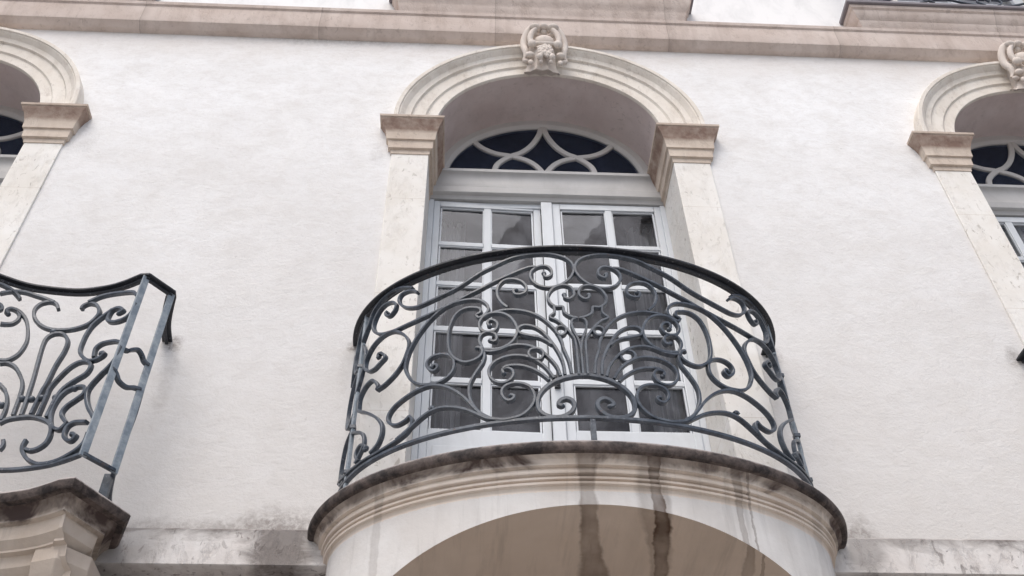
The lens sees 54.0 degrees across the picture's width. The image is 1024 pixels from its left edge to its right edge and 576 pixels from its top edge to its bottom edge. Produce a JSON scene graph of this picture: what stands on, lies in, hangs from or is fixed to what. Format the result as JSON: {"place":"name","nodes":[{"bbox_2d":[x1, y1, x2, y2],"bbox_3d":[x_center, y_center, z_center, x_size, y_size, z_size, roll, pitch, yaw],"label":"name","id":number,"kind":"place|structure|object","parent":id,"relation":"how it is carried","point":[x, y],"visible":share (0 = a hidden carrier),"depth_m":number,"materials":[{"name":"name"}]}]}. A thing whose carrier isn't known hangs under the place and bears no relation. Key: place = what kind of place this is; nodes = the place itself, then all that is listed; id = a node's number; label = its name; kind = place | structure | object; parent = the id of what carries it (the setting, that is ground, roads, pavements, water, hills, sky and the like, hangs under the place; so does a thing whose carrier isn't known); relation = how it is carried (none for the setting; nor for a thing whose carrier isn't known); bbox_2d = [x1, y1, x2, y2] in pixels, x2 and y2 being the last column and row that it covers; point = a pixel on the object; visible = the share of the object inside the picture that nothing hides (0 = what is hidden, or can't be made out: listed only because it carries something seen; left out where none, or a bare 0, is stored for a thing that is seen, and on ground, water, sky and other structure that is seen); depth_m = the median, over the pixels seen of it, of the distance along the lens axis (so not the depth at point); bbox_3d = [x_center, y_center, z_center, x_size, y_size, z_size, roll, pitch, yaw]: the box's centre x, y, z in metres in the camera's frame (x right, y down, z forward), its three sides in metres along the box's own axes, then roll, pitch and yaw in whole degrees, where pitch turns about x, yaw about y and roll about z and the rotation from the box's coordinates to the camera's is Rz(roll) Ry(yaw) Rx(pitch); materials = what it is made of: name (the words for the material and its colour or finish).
{"place":"outdoors","nodes":[
{"label":"outdoors","id":0,"kind":"place"},
{"bbox_3d":[3.906,2.639,3.210,2.406,4.062,1.500,1,-46,-2],"label":"balcony","id":1,"kind":"object","parent":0,"visible":0},
{"bbox_2d":[1016,349,1023,363],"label":"balcony railing","id":2,"kind":"object","parent":1,"relation":"on","point":[1020,357],"visible":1,"depth_m":5.43,"materials":[{"name":"metal"}]},
{"label":"street","id":3,"kind":"structure","parent":0,"visible":0},
{"bbox_2d":[0,0,1023,575],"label":"building","id":4,"kind":"structure","parent":3,"relation":"on","point":[278,196],"depth_m":6.21,"materials":[{"name":"paint"}]},
{"bbox_2d":[0,105,23,184],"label":"french window","id":5,"kind":"structure","parent":4,"relation":"in","point":[6,161],"depth_m":7.11,"materials":[{"name":"grey paint"}]},
{"bbox_2d":[0,477,130,575],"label":"balcony","id":6,"kind":"structure","parent":4,"relation":"attached to","point":[72,526],"depth_m":4.04,"materials":[{"name":"stone"}]},
{"bbox_2d":[0,273,176,500],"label":"balcony railing","id":7,"kind":"object","parent":6,"relation":"on","point":[110,369],"visible":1,"depth_m":4.60,"materials":[{"name":"metal"}]},
{"bbox_2d":[410,121,711,460],"bbox_3d":[0.248,0.130,6.210,1.660,3.842,0.337,1,-46,-2],"label":"french window","id":8,"kind":"structure","parent":4,"relation":"in","point":[545,196],"depth_m":6.44,"materials":[{"name":"grey paint"}]},
{"bbox_2d":[307,440,847,575],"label":"balcony","id":9,"kind":"structure","parent":4,"relation":"attached to","point":[581,508],"depth_m":3.99,"materials":[{"name":"stone"}]},
{"bbox_2d":[337,245,813,490],"bbox_3d":[0.307,0.474,4.680,2.242,1.174,0.761,1,-46,-2],"label":"balcony railing","id":10,"kind":"object","parent":9,"relation":"on","point":[377,306],"visible":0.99,"depth_m":4.54,"materials":[{"name":"metal"}]},
{"bbox_2d":[874,0,1023,5],"bbox_3d":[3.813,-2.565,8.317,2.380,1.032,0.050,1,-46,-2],"label":"balcony railing","id":11,"kind":"object","parent":4,"relation":"on","point":[977,2],"visible":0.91,"depth_m":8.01,"materials":[{"name":"metal"}]},
{"bbox_2d":[971,136,1023,266],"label":"french window","id":12,"kind":"structure","parent":4,"relation":"in","point":[1006,202],"depth_m":7.08,"materials":[{"name":"grey paint"}]}
]}

